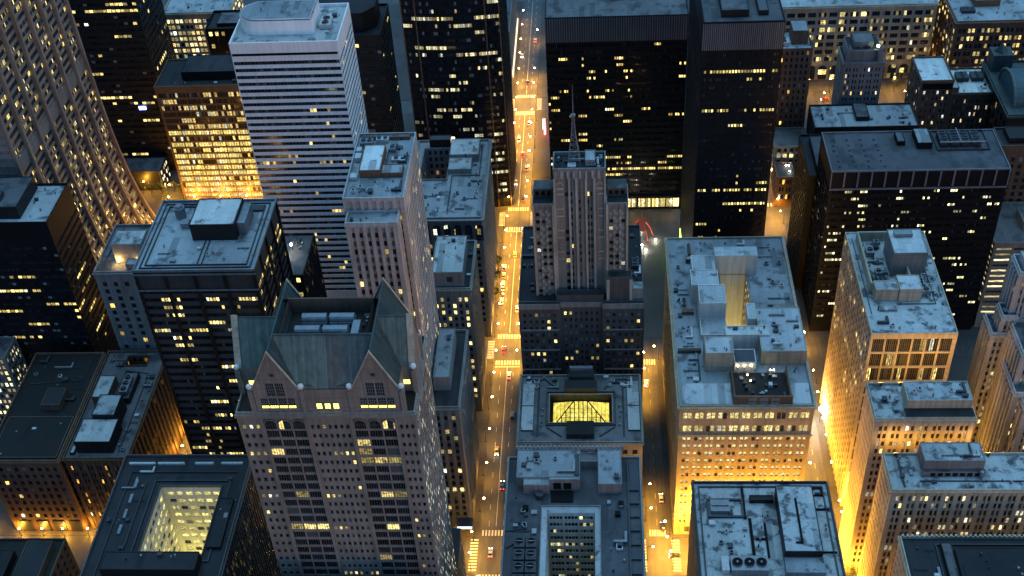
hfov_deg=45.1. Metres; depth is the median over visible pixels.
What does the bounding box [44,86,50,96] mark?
window
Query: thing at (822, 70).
arched window
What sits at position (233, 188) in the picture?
window
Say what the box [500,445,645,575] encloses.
court block
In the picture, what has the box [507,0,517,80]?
sidewalk
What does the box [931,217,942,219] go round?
window
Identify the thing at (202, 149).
window
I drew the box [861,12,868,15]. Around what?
window
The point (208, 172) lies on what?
window
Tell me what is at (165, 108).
window
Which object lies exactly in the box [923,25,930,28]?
window
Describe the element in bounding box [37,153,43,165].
window
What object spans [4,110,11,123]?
window
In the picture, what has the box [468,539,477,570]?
crosswalk markings
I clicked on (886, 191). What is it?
window
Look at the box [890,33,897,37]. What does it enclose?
window
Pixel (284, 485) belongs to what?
window
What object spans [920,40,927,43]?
window
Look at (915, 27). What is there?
window
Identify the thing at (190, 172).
window
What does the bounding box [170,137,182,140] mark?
window
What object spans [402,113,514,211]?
pavement
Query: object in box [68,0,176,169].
office tower
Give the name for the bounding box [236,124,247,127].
window
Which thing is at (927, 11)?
window
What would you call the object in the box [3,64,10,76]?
window
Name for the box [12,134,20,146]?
window
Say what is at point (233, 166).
window
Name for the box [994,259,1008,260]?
window
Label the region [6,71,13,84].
window
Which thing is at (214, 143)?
window
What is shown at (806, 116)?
pavement
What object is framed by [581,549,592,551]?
window
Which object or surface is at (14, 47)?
window
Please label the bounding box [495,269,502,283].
street tree
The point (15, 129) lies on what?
window
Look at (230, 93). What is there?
window
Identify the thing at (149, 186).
street tree
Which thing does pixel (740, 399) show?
bank block
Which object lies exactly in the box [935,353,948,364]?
window
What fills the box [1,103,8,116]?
window
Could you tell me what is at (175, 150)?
window
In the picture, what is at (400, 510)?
window
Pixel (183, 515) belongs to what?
courtyard block
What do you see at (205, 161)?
window
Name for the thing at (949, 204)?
window
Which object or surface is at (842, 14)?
window
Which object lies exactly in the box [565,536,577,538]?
window
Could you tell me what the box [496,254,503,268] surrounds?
street tree
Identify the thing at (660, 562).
road
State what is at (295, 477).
window
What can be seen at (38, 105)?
window
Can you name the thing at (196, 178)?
window
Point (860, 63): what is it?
stone building
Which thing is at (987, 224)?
window
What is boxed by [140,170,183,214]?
pavement
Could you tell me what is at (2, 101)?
window
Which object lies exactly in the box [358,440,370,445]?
window
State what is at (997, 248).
window
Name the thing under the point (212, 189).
window
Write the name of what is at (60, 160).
window
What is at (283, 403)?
gable window
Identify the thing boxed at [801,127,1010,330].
office block
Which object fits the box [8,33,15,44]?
window
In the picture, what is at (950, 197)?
window
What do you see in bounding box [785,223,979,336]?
pavement
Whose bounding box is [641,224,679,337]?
plaza ground
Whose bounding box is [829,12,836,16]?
window
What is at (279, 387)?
gable window
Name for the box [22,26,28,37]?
window
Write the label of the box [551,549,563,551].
window
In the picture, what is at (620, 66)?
office tower
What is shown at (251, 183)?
window
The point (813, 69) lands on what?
arched window
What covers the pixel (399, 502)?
window
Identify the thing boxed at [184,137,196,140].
window
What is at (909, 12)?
window
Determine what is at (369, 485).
window
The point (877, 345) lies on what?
window
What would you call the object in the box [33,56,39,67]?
window
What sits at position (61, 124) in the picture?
window
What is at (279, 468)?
window
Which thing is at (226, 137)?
window
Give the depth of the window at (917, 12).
743.98 m
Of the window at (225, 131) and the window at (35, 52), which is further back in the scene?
the window at (225, 131)
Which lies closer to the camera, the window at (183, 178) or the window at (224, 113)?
the window at (224, 113)
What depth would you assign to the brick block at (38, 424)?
521.38 m
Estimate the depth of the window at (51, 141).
579.63 m
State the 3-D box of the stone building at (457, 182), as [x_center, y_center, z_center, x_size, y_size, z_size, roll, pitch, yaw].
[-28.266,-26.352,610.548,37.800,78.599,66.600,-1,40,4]
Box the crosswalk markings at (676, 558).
[671,540,680,571]
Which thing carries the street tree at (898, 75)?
on the road
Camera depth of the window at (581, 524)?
437.37 m
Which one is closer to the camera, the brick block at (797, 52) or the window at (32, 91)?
the window at (32, 91)
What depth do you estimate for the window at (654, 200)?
680.39 m
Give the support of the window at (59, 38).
in the curved tower at (55, 126)
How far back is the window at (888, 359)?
463.53 m
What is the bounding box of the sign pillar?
[543,119,545,134]
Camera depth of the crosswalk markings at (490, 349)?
602.32 m
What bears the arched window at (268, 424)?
in the gabled tower at (335, 416)
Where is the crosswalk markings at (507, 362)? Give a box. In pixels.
[496,361,518,364]
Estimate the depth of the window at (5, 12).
536.53 m
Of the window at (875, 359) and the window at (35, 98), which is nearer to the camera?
the window at (875, 359)
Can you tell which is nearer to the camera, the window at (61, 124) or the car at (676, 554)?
the car at (676, 554)
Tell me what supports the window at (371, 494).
in the gabled tower at (335, 416)
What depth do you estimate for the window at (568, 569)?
454.57 m
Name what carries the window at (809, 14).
in the stone building at (902, 30)
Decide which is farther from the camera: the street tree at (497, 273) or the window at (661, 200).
the window at (661, 200)
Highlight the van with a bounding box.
[510,411,514,418]
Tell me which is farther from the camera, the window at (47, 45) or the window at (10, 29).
the window at (47, 45)
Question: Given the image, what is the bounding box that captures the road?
[0,0,977,575]
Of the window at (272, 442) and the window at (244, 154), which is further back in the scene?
the window at (244, 154)
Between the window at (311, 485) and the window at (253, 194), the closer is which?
the window at (311, 485)
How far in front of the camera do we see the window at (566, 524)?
437.79 m
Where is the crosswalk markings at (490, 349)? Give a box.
[487,341,494,357]
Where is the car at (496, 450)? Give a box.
[495,447,498,454]
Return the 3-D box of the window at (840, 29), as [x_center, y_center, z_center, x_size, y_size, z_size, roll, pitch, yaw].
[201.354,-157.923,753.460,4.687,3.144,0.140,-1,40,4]
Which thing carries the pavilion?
on the road
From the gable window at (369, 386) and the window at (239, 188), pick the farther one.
the window at (239, 188)
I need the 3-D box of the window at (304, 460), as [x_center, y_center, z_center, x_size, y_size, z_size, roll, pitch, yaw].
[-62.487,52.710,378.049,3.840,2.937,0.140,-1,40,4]
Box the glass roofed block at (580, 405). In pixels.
[516,366,643,472]
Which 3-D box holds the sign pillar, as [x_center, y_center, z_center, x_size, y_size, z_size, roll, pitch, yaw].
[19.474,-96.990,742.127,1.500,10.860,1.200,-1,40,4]
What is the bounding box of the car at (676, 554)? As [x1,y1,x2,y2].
[669,552,680,557]
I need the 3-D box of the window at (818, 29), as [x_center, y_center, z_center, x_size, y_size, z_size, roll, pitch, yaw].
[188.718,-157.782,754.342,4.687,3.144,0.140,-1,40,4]
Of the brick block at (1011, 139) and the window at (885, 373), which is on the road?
the brick block at (1011, 139)
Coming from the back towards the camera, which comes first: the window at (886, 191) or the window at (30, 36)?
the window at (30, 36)
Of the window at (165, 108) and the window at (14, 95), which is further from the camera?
the window at (165, 108)
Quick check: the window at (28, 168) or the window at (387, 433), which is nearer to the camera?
the window at (387, 433)
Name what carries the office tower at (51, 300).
on the road
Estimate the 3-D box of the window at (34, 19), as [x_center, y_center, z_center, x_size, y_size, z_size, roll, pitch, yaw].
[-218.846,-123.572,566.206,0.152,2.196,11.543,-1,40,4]
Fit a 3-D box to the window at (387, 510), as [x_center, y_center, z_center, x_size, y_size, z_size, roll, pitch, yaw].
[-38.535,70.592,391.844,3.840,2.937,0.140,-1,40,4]
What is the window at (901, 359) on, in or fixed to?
in the grid tower at (892, 319)
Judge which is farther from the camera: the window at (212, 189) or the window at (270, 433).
the window at (212, 189)
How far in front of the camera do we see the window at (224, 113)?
669.68 m
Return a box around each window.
[0,8,7,20]
[0,56,7,68]
[0,95,5,106]
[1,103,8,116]
[2,17,10,28]
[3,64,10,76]
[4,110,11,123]
[5,25,12,36]
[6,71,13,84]
[7,118,14,131]
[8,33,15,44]
[9,79,16,91]
[10,126,16,138]
[11,40,18,52]
[12,87,19,99]
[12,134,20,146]
[14,2,20,13]
[14,48,21,60]
[15,95,22,107]
[15,141,22,153]
[16,10,23,21]
[17,56,24,68]
[18,102,24,113]
[19,17,26,29]
[20,64,26,75]
[20,110,27,121]
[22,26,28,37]
[23,71,29,82]
[23,117,30,129]
[24,162,31,175]
[25,34,31,45]
[25,78,32,90]
[26,124,33,136]
[28,41,34,52]
[28,86,35,98]
[30,4,36,14]
[30,49,36,60]
[31,94,37,105]
[32,11,39,22]
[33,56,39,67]
[34,101,40,112]
[34,146,41,158]
[35,19,41,30]
[36,63,42,74]
[36,108,43,120]
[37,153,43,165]
[38,26,44,37]
[38,72,44,82]
[40,35,46,45]
[40,160,46,172]
[41,78,47,90]
[43,41,49,52]
[43,167,49,179]
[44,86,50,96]
[44,130,50,142]
[45,5,51,15]
[46,49,51,59]
[46,93,52,104]
[47,137,53,148]
[48,13,53,22]
[48,56,54,67]
[50,20,56,31]
[50,143,56,155]
[51,64,56,73]
[53,28,58,37]
[53,71,59,82]
[53,151,58,162]
[54,114,60,125]
[55,34,61,45]
[55,158,61,169]
[56,78,61,88]
[57,121,62,132]
[58,42,63,52]
[58,164,64,176]
[59,128,65,139]
[60,49,66,59]
[61,171,66,182]
[62,135,67,145]
[63,99,69,110]
[65,142,70,153]
[67,148,73,160]
[158,93,171,97]
[160,100,173,103]
[162,106,174,110]
[164,113,176,116]
[165,119,178,122]
[167,125,179,128]
[169,131,181,134]
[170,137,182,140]
[172,93,185,97]
[172,143,184,146]
[174,100,186,103]
[174,149,185,152]
[175,154,187,157]
[176,106,188,109]
[177,112,190,116]
[177,160,189,163]
[178,166,190,169]
[179,118,191,122]
[180,171,192,174]
[181,125,193,128]
[181,177,193,180]
[182,131,195,134]
[183,183,195,185]
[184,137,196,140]
[184,188,196,191]
[185,143,197,146]
[186,93,199,96]
[187,148,199,151]
[188,99,200,103]
[188,154,201,157]
[190,106,202,109]
[190,160,202,163]
[191,112,204,115]
[192,166,203,168]
[193,118,205,122]
[193,171,205,174]
[194,124,207,128]
[195,177,206,180]
[196,131,208,134]
[196,182,208,185]
[198,136,210,140]
[198,188,209,191]
[199,142,211,145]
[199,193,210,195]
[200,92,213,96]
[200,148,213,151]
[202,99,214,102]
[202,154,214,157]
[203,105,216,109]
[204,160,215,163]
[205,112,217,115]
[205,165,217,168]
[206,171,218,174]
[207,118,219,121]
[208,124,220,128]
[208,177,220,179]
[209,182,221,185]
[210,130,222,133]
[211,136,223,139]
[211,188,222,190]
[212,193,224,196]
[213,142,225,145]
[214,92,227,96]
[214,148,226,151]
[216,99,228,102]
[216,154,227,157]
[217,105,230,109]
[217,159,229,162]
[218,165,230,168]
[219,111,231,115]
[220,118,233,121]
[220,171,232,174]
[221,176,233,179]
[222,124,234,127]
[223,130,236,133]
[223,182,234,185]
[224,187,236,190]
[225,136,237,139]
[225,193,237,196]
[226,142,238,145]
[228,92,239,95]
[228,148,240,151]
[229,153,241,156]
[230,98,241,102]
[230,159,242,162]
[231,105,242,108]
[232,165,244,168]
[233,111,244,114]
[233,170,245,173]
[234,117,245,121]
[234,176,246,179]
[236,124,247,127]
[236,182,248,185]
[237,130,248,133]
[237,187,249,190]
[238,136,249,139]
[239,193,250,196]
[240,142,250,145]
[241,147,252,150]
[242,153,253,156]
[244,159,255,162]
[245,165,256,168]
[246,170,257,173]
[248,176,258,179]
[249,181,260,184]
[250,187,261,190]
[252,193,262,195]
[261,399,269,408]
[263,419,278,429]
[265,384,275,396]
[267,372,274,378]
[267,431,279,436]
[269,399,278,408]
[269,440,281,445]
[272,449,283,454]
[274,458,286,463]
[275,384,285,396]
[276,466,288,471]
[277,419,292,429]
[278,399,288,408]
[278,475,290,480]
[281,431,293,436]
[281,483,292,488]
[283,440,295,445]
[283,492,294,496]
[285,449,297,454]
[285,500,296,504]
[288,399,296,408]
[288,458,299,463]
[290,466,302,471]
[292,419,305,429]
[292,475,304,480]
[294,483,306,488]
[295,431,307,436]
[296,492,308,496]
[297,440,309,445]
[298,500,310,504]
[299,449,311,454]
[301,458,313,463]
[303,466,315,471]
[306,475,317,480]
[308,483,319,488]
[310,492,321,496]
[312,500,323,504]
[314,508,325,512]
[315,402,321,408]
[324,402,330,408]
[332,402,338,408]
[353,419,367,429]
[356,431,368,436]
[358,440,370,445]
[359,449,371,454]
[360,398,368,408]
[361,457,373,462]
[363,466,375,471]
[364,475,376,480]
[365,383,375,396]
[366,483,378,488]
[367,419,381,428]
[368,372,376,377]
[368,398,377,408]
[368,492,379,496]
[369,500,381,504]
[370,430,382,436]
[371,508,382,513]
[372,440,384,445]
[373,449,385,454]
[375,383,385,396]
[375,457,387,462]
[376,466,388,471]
[378,398,387,408]
[378,475,390,480]
[380,483,391,488]
[381,492,393,496]
[382,419,395,428]
[383,500,394,504]
[384,430,396,436]
[384,508,396,513]
[386,440,398,445]
[386,516,397,521]
[387,398,395,408]
[387,449,399,454]
[389,457,401,462]
[390,466,402,471]
[392,475,403,480]
[393,483,405,488]
[395,492,406,496]
[396,500,408,504]
[398,508,409,513]
[399,516,410,521]
[403,378,409,383]
[428,225,431,241]
[432,224,441,241]
[443,224,451,235]
[453,224,462,235]
[464,224,473,239]
[475,224,484,240]
[550,516,561,518]
[550,523,562,525]
[551,536,562,538]
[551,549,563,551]
[552,568,564,570]
[565,516,576,518]
[565,523,577,525]
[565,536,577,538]
[566,549,577,551]
[567,568,578,570]
[580,516,592,518]
[580,523,592,525]
[580,536,592,538]
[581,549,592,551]
[581,562,593,564]
[581,568,593,570]
[632,199,637,206]
[639,198,644,206]
[645,198,650,206]
[652,198,657,206]
[659,198,664,206]
[666,198,671,205]
[673,198,678,205]
[787,13,794,17]
[797,13,805,17]
[807,21,814,24]
[808,13,815,16]
[810,65,815,79]
[814,50,821,53]
[815,43,822,46]
[816,35,823,38]
[817,28,824,31]
[817,65,826,78]
[818,20,825,24]
[819,13,826,16]
[824,57,831,60]
[826,42,833,46]
[827,27,834,31]
[828,65,835,78]
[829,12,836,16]
[838,27,845,31]
[839,20,846,23]
[840,12,847,16]
[849,19,857,23]
[851,12,858,15]
[859,27,866,30]
[860,19,867,23]
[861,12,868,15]
[866,368,878,379]
[868,354,880,365]
[870,26,877,30]
[871,19,878,22]
[871,339,883,350]
[872,11,879,15]
[879,34,886,37]
[879,368,891,379]
[880,26,887,30]
[882,204,893,206]
[882,354,894,365]
[883,11,890,14]
[883,197,894,199]
[884,190,895,192]
[885,339,897,350]
[886,55,893,59]
[886,63,896,77]
[887,48,894,51]
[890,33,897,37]
[891,26,898,29]
[892,18,899,22]
[892,368,904,379]
[893,11,900,14]
[895,354,907,365]
[897,63,908,77]
[898,48,905,51]
[898,339,910,350]
[899,40,906,44]
[900,33,907,36]
[903,18,910,21]
[904,10,911,14]
[905,368,918,379]
[908,48,915,51]
[909,40,917,44]
[909,354,921,365]
[911,33,918,36]
[912,25,919,29]
[912,339,924,350]
[915,10,922,14]
[917,224,928,226]
[919,47,926,51]
[919,368,931,379]
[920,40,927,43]
[921,33,928,36]
[922,353,934,364]
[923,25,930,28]
[924,17,931,21]
[925,10,933,13]
[925,339,938,350]
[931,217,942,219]
[932,368,944,378]
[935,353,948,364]
[937,189,948,191]
[939,339,951,350]
[948,203,959,205]
[949,196,960,198]
[967,230,978,232]
[982,223,993,225]
[992,264,1007,265]
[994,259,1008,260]
[997,248,1011,249]
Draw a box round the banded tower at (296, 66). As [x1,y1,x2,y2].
[229,0,368,296]
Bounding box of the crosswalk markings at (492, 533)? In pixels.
[482,530,502,535]
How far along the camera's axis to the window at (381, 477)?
381.76 m
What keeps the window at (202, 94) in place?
in the glass office
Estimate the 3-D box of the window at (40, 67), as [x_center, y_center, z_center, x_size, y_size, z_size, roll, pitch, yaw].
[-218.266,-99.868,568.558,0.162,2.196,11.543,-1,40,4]
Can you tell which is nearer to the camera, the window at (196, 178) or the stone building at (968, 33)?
the window at (196, 178)
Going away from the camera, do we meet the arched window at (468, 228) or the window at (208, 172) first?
the arched window at (468, 228)
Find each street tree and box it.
[143,182,156,195]
[153,181,165,190]
[161,190,172,199]
[167,181,176,191]
[494,285,500,297]
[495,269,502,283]
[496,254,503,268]
[845,565,858,575]
[891,71,902,85]
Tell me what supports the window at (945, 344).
in the grid tower at (892, 319)
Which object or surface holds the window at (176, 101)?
in the glass office
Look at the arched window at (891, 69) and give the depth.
769.67 m
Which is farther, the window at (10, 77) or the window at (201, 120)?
the window at (201, 120)
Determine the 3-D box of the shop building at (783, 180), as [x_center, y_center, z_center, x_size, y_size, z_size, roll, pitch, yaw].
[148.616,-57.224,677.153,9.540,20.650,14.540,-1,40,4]
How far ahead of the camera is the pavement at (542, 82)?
809.64 m
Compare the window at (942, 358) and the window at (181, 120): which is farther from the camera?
the window at (181, 120)
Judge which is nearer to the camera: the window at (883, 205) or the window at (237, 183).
the window at (883, 205)
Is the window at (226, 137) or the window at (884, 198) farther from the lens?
the window at (226, 137)
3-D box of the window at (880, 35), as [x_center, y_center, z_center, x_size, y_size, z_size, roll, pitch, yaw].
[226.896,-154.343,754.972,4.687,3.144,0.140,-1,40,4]
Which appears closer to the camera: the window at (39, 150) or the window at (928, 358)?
the window at (928, 358)
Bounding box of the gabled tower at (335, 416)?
[230,277,466,575]
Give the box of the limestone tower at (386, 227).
[342,132,439,384]
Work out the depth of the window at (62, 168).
589.98 m
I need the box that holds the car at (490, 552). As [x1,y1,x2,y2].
[488,548,492,556]
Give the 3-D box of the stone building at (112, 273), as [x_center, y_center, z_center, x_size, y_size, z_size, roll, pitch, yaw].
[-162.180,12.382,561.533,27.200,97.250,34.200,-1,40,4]
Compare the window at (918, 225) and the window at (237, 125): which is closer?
the window at (918, 225)
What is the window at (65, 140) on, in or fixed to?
in the curved tower at (55, 126)
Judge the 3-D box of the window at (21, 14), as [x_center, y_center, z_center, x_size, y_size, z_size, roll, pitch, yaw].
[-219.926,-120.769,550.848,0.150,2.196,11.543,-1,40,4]
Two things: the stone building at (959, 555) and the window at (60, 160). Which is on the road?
the stone building at (959, 555)
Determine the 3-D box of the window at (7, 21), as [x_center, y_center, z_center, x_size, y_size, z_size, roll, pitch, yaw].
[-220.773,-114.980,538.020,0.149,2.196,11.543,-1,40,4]
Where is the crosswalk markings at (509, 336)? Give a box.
[498,334,519,338]
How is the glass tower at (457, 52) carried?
on the road
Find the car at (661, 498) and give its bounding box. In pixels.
[659,493,663,502]
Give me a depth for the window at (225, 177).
697.72 m
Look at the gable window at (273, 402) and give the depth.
362.77 m
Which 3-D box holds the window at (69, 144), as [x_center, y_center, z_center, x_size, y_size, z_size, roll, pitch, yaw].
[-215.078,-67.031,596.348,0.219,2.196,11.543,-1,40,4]
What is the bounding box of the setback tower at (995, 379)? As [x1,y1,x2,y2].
[966,251,1023,451]
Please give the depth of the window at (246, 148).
684.22 m
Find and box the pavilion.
[124,156,171,189]
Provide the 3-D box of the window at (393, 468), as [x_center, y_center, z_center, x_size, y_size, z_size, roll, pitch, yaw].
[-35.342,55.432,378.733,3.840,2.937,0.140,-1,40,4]
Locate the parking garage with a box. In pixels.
[972,202,1023,326]
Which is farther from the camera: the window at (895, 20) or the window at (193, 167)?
the window at (895, 20)
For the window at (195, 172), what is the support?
in the glass office
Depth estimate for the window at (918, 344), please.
457.91 m
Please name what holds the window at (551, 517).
in the court block at (572, 510)
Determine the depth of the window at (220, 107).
667.07 m
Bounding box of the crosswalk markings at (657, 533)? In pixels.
[650,530,665,535]
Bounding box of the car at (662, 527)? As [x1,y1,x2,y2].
[660,522,664,531]
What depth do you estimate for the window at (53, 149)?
582.25 m
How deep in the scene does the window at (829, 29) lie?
754.04 m
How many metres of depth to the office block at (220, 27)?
734.63 m
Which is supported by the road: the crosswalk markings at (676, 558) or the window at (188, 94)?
the crosswalk markings at (676, 558)
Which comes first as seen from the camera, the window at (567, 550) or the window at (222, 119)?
the window at (567, 550)
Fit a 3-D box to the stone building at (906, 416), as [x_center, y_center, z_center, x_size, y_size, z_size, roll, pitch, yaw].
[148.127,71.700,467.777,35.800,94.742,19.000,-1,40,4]
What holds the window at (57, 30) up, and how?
in the curved tower at (55, 126)
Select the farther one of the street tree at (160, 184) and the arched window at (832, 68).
the arched window at (832, 68)
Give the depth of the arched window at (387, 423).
365.34 m
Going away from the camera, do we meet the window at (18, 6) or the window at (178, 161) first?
the window at (18, 6)
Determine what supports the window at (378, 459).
in the gabled tower at (335, 416)
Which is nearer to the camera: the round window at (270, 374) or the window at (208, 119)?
the round window at (270, 374)
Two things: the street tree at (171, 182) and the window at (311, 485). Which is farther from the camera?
the street tree at (171, 182)
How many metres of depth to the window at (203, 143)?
683.39 m
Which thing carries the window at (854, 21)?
in the stone building at (902, 30)
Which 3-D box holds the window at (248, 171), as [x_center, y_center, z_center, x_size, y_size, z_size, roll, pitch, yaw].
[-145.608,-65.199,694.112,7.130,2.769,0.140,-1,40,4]
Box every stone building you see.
[92,224,157,349]
[164,0,244,58]
[417,135,498,336]
[432,235,486,410]
[432,328,479,529]
[781,0,939,79]
[831,32,884,103]
[838,381,977,572]
[858,442,1023,575]
[891,534,1023,575]
[929,0,1023,67]
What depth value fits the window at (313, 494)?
388.53 m
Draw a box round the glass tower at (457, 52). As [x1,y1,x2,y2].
[399,0,516,206]
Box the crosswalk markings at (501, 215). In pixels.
[499,214,504,225]
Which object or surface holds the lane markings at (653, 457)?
on the road
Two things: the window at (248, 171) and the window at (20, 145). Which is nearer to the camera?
the window at (20, 145)
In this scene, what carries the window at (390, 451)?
in the gabled tower at (335, 416)
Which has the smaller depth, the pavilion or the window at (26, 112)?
the window at (26, 112)
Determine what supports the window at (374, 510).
in the gabled tower at (335, 416)
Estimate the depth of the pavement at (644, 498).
529.64 m
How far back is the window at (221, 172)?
695.33 m
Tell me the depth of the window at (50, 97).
579.84 m
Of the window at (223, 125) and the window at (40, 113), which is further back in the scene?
the window at (223, 125)
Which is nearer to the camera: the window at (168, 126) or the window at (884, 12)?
the window at (168, 126)
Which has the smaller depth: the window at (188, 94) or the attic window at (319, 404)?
the attic window at (319, 404)
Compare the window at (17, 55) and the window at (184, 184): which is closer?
the window at (17, 55)
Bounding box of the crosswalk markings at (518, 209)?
[508,207,528,210]
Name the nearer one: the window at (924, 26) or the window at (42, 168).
the window at (42, 168)
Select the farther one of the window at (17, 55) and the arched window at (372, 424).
the window at (17, 55)
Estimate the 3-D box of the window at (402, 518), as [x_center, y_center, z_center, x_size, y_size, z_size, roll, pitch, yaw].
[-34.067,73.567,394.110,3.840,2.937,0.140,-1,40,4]
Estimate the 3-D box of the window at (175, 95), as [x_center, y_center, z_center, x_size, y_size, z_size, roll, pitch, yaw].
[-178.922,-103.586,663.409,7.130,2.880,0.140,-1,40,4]
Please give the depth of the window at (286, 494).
389.10 m
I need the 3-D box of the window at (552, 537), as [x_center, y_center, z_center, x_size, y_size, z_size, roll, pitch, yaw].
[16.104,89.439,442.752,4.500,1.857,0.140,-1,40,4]
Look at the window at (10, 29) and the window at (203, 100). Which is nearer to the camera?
the window at (10, 29)
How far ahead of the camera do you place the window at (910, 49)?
760.51 m
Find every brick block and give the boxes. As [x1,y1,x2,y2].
[0,336,27,423]
[0,352,105,530]
[0,538,80,575]
[62,350,185,527]
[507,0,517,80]
[770,127,806,184]
[775,20,812,127]
[806,102,919,133]
[904,56,954,129]
[944,67,991,129]
[993,126,1023,201]
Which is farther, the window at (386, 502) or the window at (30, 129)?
the window at (30, 129)
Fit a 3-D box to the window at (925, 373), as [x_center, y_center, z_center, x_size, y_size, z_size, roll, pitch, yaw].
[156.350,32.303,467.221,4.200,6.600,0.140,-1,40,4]
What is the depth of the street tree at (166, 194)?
706.49 m
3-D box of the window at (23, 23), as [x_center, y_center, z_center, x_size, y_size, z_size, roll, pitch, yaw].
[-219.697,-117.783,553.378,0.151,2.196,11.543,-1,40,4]
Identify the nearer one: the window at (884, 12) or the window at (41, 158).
the window at (41, 158)
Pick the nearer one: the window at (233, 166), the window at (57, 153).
the window at (57, 153)
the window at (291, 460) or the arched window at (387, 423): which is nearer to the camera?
the arched window at (387, 423)
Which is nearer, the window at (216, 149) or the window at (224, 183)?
the window at (216, 149)
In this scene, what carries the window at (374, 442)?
in the gabled tower at (335, 416)
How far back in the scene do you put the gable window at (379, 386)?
356.88 m
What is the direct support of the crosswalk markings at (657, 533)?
on the road
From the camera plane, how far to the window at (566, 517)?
435.29 m
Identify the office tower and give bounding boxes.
[0,176,119,366]
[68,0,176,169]
[132,198,295,453]
[319,0,404,132]
[544,0,688,208]
[679,0,785,236]
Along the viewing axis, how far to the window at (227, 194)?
705.25 m
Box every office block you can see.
[205,10,240,54]
[284,233,326,297]
[687,481,845,575]
[787,134,820,288]
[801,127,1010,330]
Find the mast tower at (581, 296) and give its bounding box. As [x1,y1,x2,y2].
[518,85,643,389]
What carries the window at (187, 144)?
in the glass office
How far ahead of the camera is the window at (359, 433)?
369.20 m
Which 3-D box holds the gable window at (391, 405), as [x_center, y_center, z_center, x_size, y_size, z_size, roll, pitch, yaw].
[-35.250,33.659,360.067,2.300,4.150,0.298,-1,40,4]
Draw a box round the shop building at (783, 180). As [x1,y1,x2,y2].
[771,162,794,206]
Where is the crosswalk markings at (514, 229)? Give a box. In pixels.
[506,227,521,230]
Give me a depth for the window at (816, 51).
764.42 m
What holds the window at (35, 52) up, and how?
in the curved tower at (55, 126)
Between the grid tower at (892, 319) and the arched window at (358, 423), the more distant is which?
the grid tower at (892, 319)
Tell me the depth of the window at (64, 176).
592.14 m
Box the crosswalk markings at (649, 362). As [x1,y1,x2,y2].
[644,359,654,364]
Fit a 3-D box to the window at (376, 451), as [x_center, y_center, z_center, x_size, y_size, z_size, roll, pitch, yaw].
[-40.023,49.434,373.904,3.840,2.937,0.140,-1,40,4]
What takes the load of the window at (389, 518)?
in the gabled tower at (335, 416)
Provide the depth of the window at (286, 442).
373.41 m
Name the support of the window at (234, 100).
in the glass office
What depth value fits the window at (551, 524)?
438.11 m
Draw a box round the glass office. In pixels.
[154,54,263,199]
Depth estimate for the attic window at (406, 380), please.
366.68 m
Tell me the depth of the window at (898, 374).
468.02 m
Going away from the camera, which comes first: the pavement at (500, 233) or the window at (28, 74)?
the window at (28, 74)
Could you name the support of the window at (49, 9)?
in the curved tower at (55, 126)
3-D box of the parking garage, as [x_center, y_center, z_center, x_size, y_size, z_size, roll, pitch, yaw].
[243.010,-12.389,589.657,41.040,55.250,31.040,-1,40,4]
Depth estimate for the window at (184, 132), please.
679.06 m
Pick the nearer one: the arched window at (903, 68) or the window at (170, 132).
the window at (170, 132)
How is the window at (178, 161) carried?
in the glass office
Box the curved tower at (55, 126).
[0,0,155,263]
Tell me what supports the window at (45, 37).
in the curved tower at (55, 126)
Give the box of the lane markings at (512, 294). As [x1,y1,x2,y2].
[489,4,535,523]
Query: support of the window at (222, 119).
in the glass office
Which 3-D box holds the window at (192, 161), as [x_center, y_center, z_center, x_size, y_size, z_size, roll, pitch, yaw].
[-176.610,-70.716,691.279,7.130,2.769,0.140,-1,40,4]
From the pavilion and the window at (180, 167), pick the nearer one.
the window at (180, 167)
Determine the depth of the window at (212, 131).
677.74 m
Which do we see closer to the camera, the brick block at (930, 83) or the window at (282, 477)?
the window at (282, 477)
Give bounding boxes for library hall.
[981,43,1023,128]
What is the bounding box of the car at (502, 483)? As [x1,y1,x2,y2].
[500,481,504,489]
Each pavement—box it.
[0,464,96,535]
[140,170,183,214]
[388,1,523,100]
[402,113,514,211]
[461,360,493,536]
[485,227,504,339]
[516,362,647,535]
[530,110,628,209]
[536,1,547,97]
[657,358,688,537]
[784,105,808,206]
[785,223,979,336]
[808,79,880,91]
[808,356,972,533]
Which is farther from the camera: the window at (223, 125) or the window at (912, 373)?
the window at (223, 125)
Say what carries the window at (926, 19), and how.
in the stone building at (902, 30)
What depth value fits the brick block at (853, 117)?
668.89 m
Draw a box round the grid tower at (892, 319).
[819,229,957,505]
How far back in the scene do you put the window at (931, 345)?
457.68 m
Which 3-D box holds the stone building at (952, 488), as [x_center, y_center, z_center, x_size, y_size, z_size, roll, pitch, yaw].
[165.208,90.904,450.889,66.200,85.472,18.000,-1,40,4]
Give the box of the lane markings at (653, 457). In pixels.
[648,368,817,511]
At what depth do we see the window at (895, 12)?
744.89 m
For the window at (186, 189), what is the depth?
704.39 m
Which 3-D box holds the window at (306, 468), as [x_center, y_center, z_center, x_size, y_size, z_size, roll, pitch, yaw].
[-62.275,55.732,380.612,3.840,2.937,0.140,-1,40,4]
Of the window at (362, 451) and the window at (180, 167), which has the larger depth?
the window at (180, 167)
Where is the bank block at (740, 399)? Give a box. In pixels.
[662,236,817,533]
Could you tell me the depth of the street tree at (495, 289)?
626.84 m
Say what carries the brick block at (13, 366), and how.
on the road
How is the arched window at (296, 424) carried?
in the gabled tower at (335, 416)
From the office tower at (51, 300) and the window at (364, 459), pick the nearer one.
the window at (364, 459)
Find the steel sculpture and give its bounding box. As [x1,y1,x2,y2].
[633,211,653,239]
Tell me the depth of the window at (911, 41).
756.99 m
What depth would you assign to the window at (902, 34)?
754.23 m
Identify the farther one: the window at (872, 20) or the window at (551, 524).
the window at (872, 20)
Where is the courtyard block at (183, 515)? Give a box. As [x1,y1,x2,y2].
[79,454,281,575]
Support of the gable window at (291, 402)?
in the gabled tower at (335, 416)

